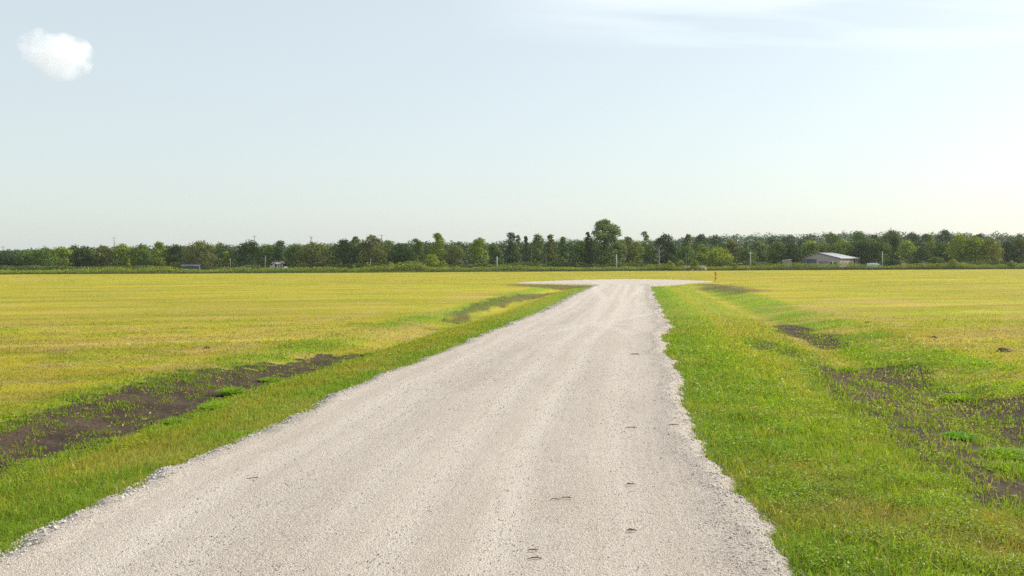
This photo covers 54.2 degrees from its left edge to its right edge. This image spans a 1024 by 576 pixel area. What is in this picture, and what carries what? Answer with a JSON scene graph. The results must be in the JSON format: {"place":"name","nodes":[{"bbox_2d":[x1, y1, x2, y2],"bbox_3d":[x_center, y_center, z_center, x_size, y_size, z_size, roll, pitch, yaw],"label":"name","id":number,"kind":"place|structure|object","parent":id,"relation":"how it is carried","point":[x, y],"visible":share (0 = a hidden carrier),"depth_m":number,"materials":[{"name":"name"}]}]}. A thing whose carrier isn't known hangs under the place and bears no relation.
{"place":"outdoors","nodes":[
{"label":"outdoors","id":0,"kind":"place"},
{"bbox_2d":[0,312,528,550],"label":"bank grass","id":1,"kind":"structure","parent":0,"point":[36,478],"depth_m":14.41,"materials":[{"name":"green plant"}]},
{"bbox_2d":[0,279,791,575],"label":"gravel road","id":2,"kind":"structure","parent":0,"point":[619,304],"depth_m":11.04,"materials":[{"name":"grey gravel"}]},
{"bbox_2d":[0,255,1023,575],"bbox_3d":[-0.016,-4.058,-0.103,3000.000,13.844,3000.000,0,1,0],"label":"ground","id":3,"kind":"structure","parent":0,"point":[50,439],"depth_m":39.85,"materials":[{"name":"green plant"}]},
{"bbox_2d":[0,251,25,266],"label":"tree","id":4,"kind":"object","parent":3,"relation":"on","point":[5,259],"visible":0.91,"depth_m":316.26,"materials":[{"name":"green plant"}]},
{"bbox_2d":[14,249,38,269],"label":"tree","id":5,"kind":"object","parent":3,"relation":"on","point":[25,254],"visible":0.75,"depth_m":320.39,"materials":[{"name":"green plant"}]},
{"bbox_2d":[28,246,60,270],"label":"tree","id":6,"kind":"object","parent":3,"relation":"on","point":[44,257],"visible":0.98,"depth_m":316.19,"materials":[{"name":"green plant"}]},
{"bbox_2d":[50,246,72,266],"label":"tree","id":7,"kind":"object","parent":3,"relation":"on","point":[64,251],"visible":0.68,"depth_m":325.01,"materials":[{"name":"green plant"}]},
{"bbox_2d":[68,245,97,266],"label":"tree","id":8,"kind":"object","parent":3,"relation":"on","point":[79,258],"visible":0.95,"depth_m":316.18,"materials":[{"name":"green plant"}]},
{"bbox_2d":[87,244,116,266],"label":"tree","id":9,"kind":"object","parent":3,"relation":"on","point":[102,256],"visible":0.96,"depth_m":318.39,"materials":[{"name":"green plant"}]},
{"bbox_2d":[108,243,134,265],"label":"tree","id":10,"kind":"object","parent":3,"relation":"on","point":[118,249],"visible":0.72,"depth_m":320.30,"materials":[{"name":"green plant"}]},
{"bbox_2d":[124,243,157,266],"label":"tree","id":11,"kind":"object","parent":3,"relation":"on","point":[142,252],"visible":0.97,"depth_m":316.76,"materials":[{"name":"green plant"}]},
{"bbox_2d":[149,241,172,268],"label":"tree","id":12,"kind":"object","parent":3,"relation":"on","point":[160,248],"visible":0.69,"depth_m":325.06,"materials":[{"name":"green plant"}]},
{"bbox_2d":[159,417,186,424],"bbox_3d":[-5.643,2.223,16.748,0.585,0.148,0.563,-1,2,-26],"label":"weed clump","id":13,"kind":"object","parent":3,"relation":"on","point":[167,422],"visible":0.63,"depth_m":16.72,"materials":[{"name":"green plant"}]},
{"bbox_2d":[160,243,188,268],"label":"tree","id":14,"kind":"object","parent":3,"relation":"on","point":[177,256],"visible":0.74,"depth_m":320.45,"materials":[{"name":"green plant"}]},
{"bbox_2d":[181,264,202,270],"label":"building","id":15,"kind":"structure","parent":3,"relation":"on","point":[192,266],"depth_m":300.49,"materials":[{"name":"grey metal"}]},
{"bbox_2d":[180,240,217,267],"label":"tree","id":16,"kind":"object","parent":3,"relation":"on","point":[193,251],"visible":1,"depth_m":304.31,"materials":[{"name":"green plant"}]},
{"bbox_2d":[0,331,431,491],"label":"ditch weeds","id":17,"kind":"object","parent":3,"relation":"on","point":[331,371],"visible":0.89,"depth_m":20.76,"materials":[{"name":"green plant"}]},
{"bbox_2d":[197,400,242,410],"bbox_3d":[-5.330,2.131,18.333,0.999,0.180,0.905,0,1,0],"label":"weed clump","id":18,"kind":"object","parent":3,"relation":"on","point":[205,406],"visible":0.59,"depth_m":18.24,"materials":[{"name":"green plant"}]},
{"bbox_2d":[2,269,444,273],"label":"rough pasture","id":19,"kind":"structure","parent":3,"relation":"on","point":[241,272],"depth_m":283.79,"materials":[{"name":"green plant"}]},
{"bbox_2d":[212,241,234,266],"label":"tree","id":20,"kind":"object","parent":3,"relation":"on","point":[218,245],"visible":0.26,"depth_m":358.45,"materials":[{"name":"green plant"}]},
{"bbox_2d":[219,251,234,269],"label":"tree","id":21,"kind":"object","parent":3,"relation":"on","point":[226,263],"visible":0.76,"depth_m":311.27,"materials":[{"name":"green plant"}]},
{"bbox_2d":[217,385,246,396],"bbox_3d":[-6.046,2.175,21.374,0.871,0.272,0.838,0,1,0],"label":"weed clump","id":22,"kind":"object","parent":3,"relation":"on","point":[229,391],"visible":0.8,"depth_m":21.27,"materials":[{"name":"green plant"}]},
{"bbox_2d":[230,239,267,266],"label":"tree","id":23,"kind":"object","parent":3,"relation":"on","point":[249,250],"visible":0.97,"depth_m":310.53,"materials":[{"name":"green plant"}]},
{"bbox_2d":[253,244,275,267],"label":"tree","id":24,"kind":"object","parent":3,"relation":"on","point":[267,249],"visible":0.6,"depth_m":328.30,"materials":[{"name":"green plant"}]},
{"bbox_2d":[256,376,283,381],"bbox_3d":[-5.800,2.178,23.984,0.783,0.145,0.640,0,1,0],"label":"weed clump","id":25,"kind":"object","parent":3,"relation":"on","point":[269,379],"visible":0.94,"depth_m":23.92,"materials":[{"name":"green plant"}]},
{"bbox_2d":[269,261,284,269],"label":"hut","id":26,"kind":"object","parent":3,"relation":"on","point":[277,263],"visible":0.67,"depth_m":318.15,"materials":[{"name":"metal"}]},
{"bbox_2d":[270,240,290,267],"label":"tree","id":27,"kind":"object","parent":3,"relation":"on","point":[277,255],"visible":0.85,"depth_m":321.17,"materials":[{"name":"green plant"}]},
{"bbox_2d":[281,243,305,266],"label":"tree","id":28,"kind":"object","parent":3,"relation":"on","point":[290,251],"visible":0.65,"depth_m":316.85,"materials":[{"name":"green plant"}]},
{"bbox_2d":[294,238,329,268],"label":"tree","id":29,"kind":"object","parent":3,"relation":"on","point":[306,255],"visible":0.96,"depth_m":308.09,"materials":[{"name":"green plant"}]},
{"bbox_2d":[327,238,359,267],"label":"tree","id":30,"kind":"object","parent":3,"relation":"on","point":[344,245],"visible":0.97,"depth_m":306.38,"materials":[{"name":"green plant"}]},
{"bbox_2d":[348,236,360,267],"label":"tree","id":31,"kind":"object","parent":3,"relation":"on","point":[355,239],"visible":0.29,"depth_m":317.39,"materials":[{"name":"green plant"}]},
{"bbox_2d":[355,234,390,268],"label":"tree","id":32,"kind":"object","parent":3,"relation":"on","point":[377,253],"visible":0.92,"depth_m":308.64,"materials":[{"name":"green plant"}]},
{"bbox_2d":[389,243,416,269],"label":"tree","id":33,"kind":"object","parent":3,"relation":"on","point":[405,251],"visible":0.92,"depth_m":304.34,"materials":[{"name":"green plant"}]},
{"bbox_2d":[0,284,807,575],"bbox_3d":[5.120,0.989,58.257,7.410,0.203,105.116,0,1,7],"label":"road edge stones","id":34,"kind":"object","parent":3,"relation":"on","point":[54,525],"visible":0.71,"depth_m":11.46,"materials":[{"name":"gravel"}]},
{"bbox_2d":[407,238,425,265],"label":"tree","id":35,"kind":"object","parent":3,"relation":"on","point":[419,246],"visible":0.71,"depth_m":317.01,"materials":[{"name":"green plant"}]},
{"bbox_2d":[424,254,439,267],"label":"shrub","id":36,"kind":"object","parent":3,"relation":"on","point":[430,260],"visible":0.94,"depth_m":283.18,"materials":[{"name":"green plant"}]},
{"bbox_2d":[426,233,450,269],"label":"tree","id":37,"kind":"object","parent":3,"relation":"on","point":[438,241],"visible":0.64,"depth_m":311.00,"materials":[{"name":"green plant"}]},
{"bbox_2d":[440,245,467,266],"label":"tree","id":38,"kind":"object","parent":3,"relation":"on","point":[453,257],"visible":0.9,"depth_m":306.91,"materials":[{"name":"green plant"}]},
{"bbox_2d":[467,237,489,264],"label":"tree","id":39,"kind":"object","parent":3,"relation":"on","point":[477,246],"visible":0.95,"depth_m":312.31,"materials":[{"name":"green plant"}]},
{"bbox_2d":[485,244,502,268],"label":"tree","id":40,"kind":"object","parent":3,"relation":"on","point":[494,253],"visible":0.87,"depth_m":317.54,"materials":[{"name":"green plant"}]},
{"bbox_2d":[0,237,1021,269],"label":"woods","id":41,"kind":"object","parent":3,"relation":"on","point":[427,251],"visible":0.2,"depth_m":337.61,"materials":[{"name":"green plant"}]},
{"bbox_2d":[0,269,1023,346],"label":"field grass","id":42,"kind":"structure","parent":3,"relation":"on","point":[584,287],"depth_m":75.55,"materials":[{"name":"green plant"}]},
{"bbox_2d":[0,260,1023,273],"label":"tall weeds","id":43,"kind":"object","parent":3,"relation":"on","point":[529,268],"visible":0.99,"depth_m":275.69,"materials":[{"name":"green plant"}]},
{"bbox_2d":[0,259,1023,270],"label":"undergrowth","id":44,"kind":"object","parent":3,"relation":"on","point":[468,266],"visible":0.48,"depth_m":303.97,"materials":[{"name":"green plant"}]},
{"bbox_2d":[0,230,1023,264],"bbox_3d":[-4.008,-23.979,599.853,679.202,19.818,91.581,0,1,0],"label":"woods","id":45,"kind":"object","parent":3,"relation":"on","point":[741,241],"visible":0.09,"depth_m":587.84,"materials":[{"name":"green plant"}]},
{"bbox_2d":[0,303,1023,568],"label":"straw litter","id":46,"kind":"object","parent":3,"relation":"on","point":[680,315],"visible":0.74,"depth_m":19.56,"materials":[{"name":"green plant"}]},
{"bbox_2d":[502,232,521,269],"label":"tree","id":47,"kind":"object","parent":3,"relation":"on","point":[508,256],"visible":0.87,"depth_m":311.32,"materials":[{"name":"green plant"}]},
{"bbox_2d":[514,235,522,261],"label":"tree","id":48,"kind":"object","parent":3,"relation":"on","point":[518,242],"visible":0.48,"depth_m":319.23,"materials":[{"name":"green plant"}]},
{"bbox_2d":[521,236,531,261],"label":"tree","id":49,"kind":"object","parent":3,"relation":"on","point":[525,245],"visible":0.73,"depth_m":331.63,"materials":[{"name":"green plant"}]},
{"bbox_2d":[528,233,543,263],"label":"tree","id":50,"kind":"object","parent":3,"relation":"on","point":[535,248],"visible":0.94,"depth_m":316.97,"materials":[{"name":"green plant"}]},
{"bbox_2d":[541,234,559,263],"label":"tree","id":51,"kind":"object","parent":3,"relation":"on","point":[549,257],"visible":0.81,"depth_m":312.88,"materials":[{"name":"green plant"}]},
{"bbox_2d":[557,236,568,268],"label":"tree","id":52,"kind":"object","parent":3,"relation":"on","point":[564,257],"visible":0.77,"depth_m":321.06,"materials":[{"name":"green plant"}]},
{"bbox_2d":[571,240,586,263],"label":"tree","id":53,"kind":"object","parent":3,"relation":"on","point":[580,247],"visible":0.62,"depth_m":314.68,"materials":[{"name":"green plant"}]},
{"bbox_2d":[583,232,591,267],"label":"tree","id":54,"kind":"object","parent":3,"relation":"on","point":[587,254],"visible":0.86,"depth_m":307.44,"materials":[{"name":"green plant"}]},
{"bbox_2d":[583,218,627,266],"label":"tree","id":55,"kind":"object","parent":3,"relation":"on","point":[604,236],"visible":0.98,"depth_m":309.33,"materials":[{"name":"green plant"}]},
{"bbox_2d":[619,236,638,265],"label":"tree","id":56,"kind":"object","parent":3,"relation":"on","point":[627,240],"visible":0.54,"depth_m":317.71,"materials":[{"name":"green plant"}]},
{"bbox_2d":[629,241,644,264],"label":"tree","id":57,"kind":"object","parent":3,"relation":"on","point":[640,248],"visible":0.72,"depth_m":320.90,"materials":[{"name":"green plant"}]},
{"bbox_2d":[640,231,652,260],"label":"tree","id":58,"kind":"object","parent":3,"relation":"on","point":[646,239],"visible":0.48,"depth_m":378.71,"materials":[{"name":"green plant"}]},
{"bbox_2d":[639,245,658,264],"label":"tree","id":59,"kind":"object","parent":3,"relation":"on","point":[651,252],"visible":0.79,"depth_m":311.20,"materials":[{"name":"green plant"}]},
{"bbox_2d":[653,232,677,264],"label":"tree","id":60,"kind":"object","parent":3,"relation":"on","point":[672,249],"visible":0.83,"depth_m":314.69,"materials":[{"name":"green plant"}]},
{"bbox_2d":[675,245,697,263],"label":"tree","id":61,"kind":"object","parent":3,"relation":"on","point":[687,250],"visible":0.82,"depth_m":307.27,"materials":[{"name":"green plant"}]},
{"bbox_2d":[681,234,694,262],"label":"tree","id":62,"kind":"object","parent":3,"relation":"on","point":[686,240],"visible":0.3,"depth_m":321.12,"materials":[{"name":"green plant"}]},
{"bbox_2d":[695,244,710,263],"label":"tree","id":63,"kind":"object","parent":3,"relation":"on","point":[702,251],"visible":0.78,"depth_m":311.36,"materials":[{"name":"green plant"}]},
{"bbox_2d":[694,234,711,251],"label":"tree","id":64,"kind":"object","parent":3,"relation":"on","point":[699,238],"visible":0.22,"depth_m":398.06,"materials":[{"name":"green plant"}]},
{"bbox_2d":[707,234,725,248],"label":"tree","id":65,"kind":"object","parent":3,"relation":"on","point":[717,240],"visible":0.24,"depth_m":418.53,"materials":[{"name":"green plant"}]},
{"bbox_2d":[706,246,733,266],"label":"tree","id":66,"kind":"object","parent":3,"relation":"on","point":[716,256],"visible":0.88,"depth_m":306.17,"materials":[{"name":"green plant"}]},
{"bbox_2d":[721,240,739,261],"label":"tree","id":67,"kind":"object","parent":3,"relation":"on","point":[730,244],"visible":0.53,"depth_m":328.67,"materials":[{"name":"green plant"}]},
{"bbox_2d":[734,247,757,265],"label":"tree","id":68,"kind":"object","parent":3,"relation":"on","point":[742,252],"visible":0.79,"depth_m":310.88,"materials":[{"name":"green plant"}]},
{"bbox_2d":[750,241,770,262],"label":"tree","id":69,"kind":"object","parent":3,"relation":"on","point":[764,246],"visible":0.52,"depth_m":333.49,"materials":[{"name":"green plant"}]},
{"bbox_2d":[763,236,784,249],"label":"tree","id":70,"kind":"object","parent":3,"relation":"on","point":[772,239],"visible":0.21,"depth_m":518.41,"materials":[{"name":"green plant"}]},
{"bbox_2d":[765,242,787,264],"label":"tree","id":71,"kind":"object","parent":3,"relation":"on","point":[773,253],"visible":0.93,"depth_m":324.07,"materials":[{"name":"green plant"}]},
{"bbox_2d":[780,235,795,255],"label":"tree","id":72,"kind":"object","parent":3,"relation":"on","point":[788,240],"visible":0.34,"depth_m":517.96,"materials":[{"name":"green plant"}]},
{"bbox_2d":[781,242,805,267],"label":"tree","id":73,"kind":"object","parent":3,"relation":"on","point":[791,252],"visible":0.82,"depth_m":323.84,"materials":[{"name":"green plant"}]},
{"bbox_2d":[796,236,813,246],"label":"tree","id":74,"kind":"object","parent":3,"relation":"on","point":[800,240],"visible":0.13,"depth_m":499.20,"materials":[{"name":"green plant"}]},
{"bbox_2d":[799,239,821,256],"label":"tree","id":75,"kind":"object","parent":3,"relation":"on","point":[813,250],"visible":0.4,"depth_m":334.31,"materials":[{"name":"green plant"}]},
{"bbox_2d":[818,242,832,252],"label":"tree","id":76,"kind":"object","parent":3,"relation":"on","point":[824,246],"visible":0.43,"depth_m":335.52,"materials":[{"name":"green plant"}]},
{"bbox_2d":[800,253,860,267],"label":"metal barn","id":77,"kind":"structure","parent":3,"relation":"on","point":[822,258],"depth_m":322.36,"materials":[{"name":"grey metal"}]},
{"bbox_2d":[824,232,844,243],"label":"tree","id":78,"kind":"object","parent":3,"relation":"on","point":[832,238],"visible":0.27,"depth_m":468.17,"materials":[{"name":"green plant"}]},
{"bbox_2d":[831,240,853,255],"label":"tree","id":79,"kind":"object","parent":3,"relation":"on","point":[847,246],"visible":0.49,"depth_m":338.48,"materials":[{"name":"green plant"}]},
{"bbox_2d":[830,365,859,372],"bbox_3d":[8.473,2.044,25.392,0.933,0.178,0.831,-1,2,-14],"label":"weed clump","id":80,"kind":"object","parent":3,"relation":"on","point":[848,368],"visible":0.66,"depth_m":25.31,"materials":[{"name":"green plant"}]},
{"bbox_2d":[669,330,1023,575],"bbox_3d":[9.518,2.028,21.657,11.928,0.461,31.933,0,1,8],"label":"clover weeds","id":81,"kind":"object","parent":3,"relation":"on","point":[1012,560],"visible":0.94,"depth_m":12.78,"materials":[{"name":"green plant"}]},
{"bbox_2d":[845,240,873,264],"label":"tree","id":82,"kind":"object","parent":3,"relation":"on","point":[860,244],"visible":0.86,"depth_m":333.95,"materials":[{"name":"green plant"}]},
{"bbox_2d":[846,231,872,264],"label":"tree","id":83,"kind":"object","parent":3,"relation":"on","point":[861,235],"visible":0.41,"depth_m":458.69,"materials":[{"name":"green plant"}]},
{"bbox_2d":[865,237,892,265],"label":"tree","id":84,"kind":"object","parent":3,"relation":"on","point":[876,243],"visible":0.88,"depth_m":328.93,"materials":[{"name":"green plant"}]},
{"bbox_2d":[880,228,903,261],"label":"tree","id":85,"kind":"object","parent":3,"relation":"on","point":[888,235],"visible":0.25,"depth_m":458.70,"materials":[{"name":"green plant"}]},
{"bbox_2d":[883,258,901,266],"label":"shrub","id":86,"kind":"object","parent":3,"relation":"on","point":[893,261],"visible":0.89,"depth_m":299.26,"materials":[{"name":"green plant"}]},
{"bbox_2d":[887,236,901,261],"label":"tree","id":87,"kind":"object","parent":3,"relation":"on","point":[894,241],"visible":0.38,"depth_m":337.00,"materials":[{"name":"green plant"}]},
{"bbox_2d":[894,239,917,263],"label":"tree","id":88,"kind":"object","parent":3,"relation":"on","point":[906,246],"visible":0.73,"depth_m":323.74,"materials":[{"name":"green plant"}]},
{"bbox_2d":[902,232,922,244],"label":"tree","id":89,"kind":"object","parent":3,"relation":"on","point":[913,236],"visible":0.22,"depth_m":478.71,"materials":[{"name":"green plant"}]},
{"bbox_2d":[911,246,933,261],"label":"tree","id":90,"kind":"object","parent":3,"relation":"on","point":[921,253],"visible":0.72,"depth_m":316.74,"materials":[{"name":"green plant"}]},
{"bbox_2d":[926,234,935,267],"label":"tree","id":91,"kind":"object","parent":3,"relation":"on","point":[931,243],"visible":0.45,"depth_m":329.29,"materials":[{"name":"green plant"}]},
{"bbox_2d":[926,256,943,266],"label":"shrub","id":92,"kind":"object","parent":3,"relation":"on","point":[937,260],"visible":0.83,"depth_m":299.46,"materials":[{"name":"green plant"}]},
{"bbox_2d":[930,242,956,261],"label":"tree","id":93,"kind":"object","parent":3,"relation":"on","point":[940,251],"visible":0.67,"depth_m":325.03,"materials":[{"name":"green plant"}]},
{"bbox_2d":[934,229,955,250],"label":"tree","id":94,"kind":"object","parent":3,"relation":"on","point":[945,233],"visible":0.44,"depth_m":498.31,"materials":[{"name":"green plant"}]},
{"bbox_2d":[942,233,974,263],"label":"tree","id":95,"kind":"object","parent":3,"relation":"on","point":[959,245],"visible":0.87,"depth_m":316.90,"materials":[{"name":"green plant"}]},
{"bbox_2d":[942,430,974,441],"bbox_3d":[6.865,2.263,15.417,0.625,0.162,0.615,1,2,36],"label":"weed clump","id":96,"kind":"object","parent":3,"relation":"on","point":[953,434],"visible":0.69,"depth_m":15.35,"materials":[{"name":"green plant"}]},
{"bbox_2d":[937,392,981,401],"bbox_3d":[9.057,2.169,20.128,1.050,0.168,0.927,0,1,0],"label":"weed clump","id":97,"kind":"object","parent":3,"relation":"on","point":[964,397],"visible":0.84,"depth_m":20.03,"materials":[{"name":"green plant"}]},
{"bbox_2d":[959,236,987,266],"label":"tree","id":98,"kind":"object","parent":3,"relation":"on","point":[976,241],"visible":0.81,"depth_m":314.69,"materials":[{"name":"green plant"}]},
{"bbox_2d":[978,237,1003,268],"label":"tree","id":99,"kind":"object","parent":3,"relation":"on","point":[992,243],"visible":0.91,"depth_m":311.03,"materials":[{"name":"green plant"}]},
{"bbox_2d":[972,446,1023,462],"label":"weed clump","id":100,"kind":"object","parent":3,"relation":"on","point":[1016,452],"visible":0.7,"depth_m":14.03,"materials":[{"name":"green plant"}]},
{"bbox_2d":[981,460,1023,477],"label":"weed clump","id":101,"kind":"object","parent":3,"relation":"on","point":[1018,465],"visible":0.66,"depth_m":12.74,"materials":[{"name":"green plant"}]},
{"bbox_2d":[996,242,1022,262],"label":"tree","id":102,"kind":"object","parent":3,"relation":"on","point":[1007,257],"visible":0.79,"depth_m":326.48,"materials":[{"name":"green plant"}]},
{"bbox_2d":[1008,236,1023,262],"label":"tree","id":103,"kind":"object","parent":3,"relation":"on","point":[1020,241],"visible":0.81,"depth_m":328.65,"materials":[{"name":"green plant"}]},
{"bbox_2d":[0,0,1023,251],"label":"sky","id":104,"kind":"structure","parent":0,"point":[131,123],"materials":[{"name":"blue"}]},
{"bbox_2d":[664,311,1023,575],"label":"bank grass","id":105,"kind":"structure","parent":0,"point":[745,426],"depth_m":12.88,"materials":[{"name":"green plant"}]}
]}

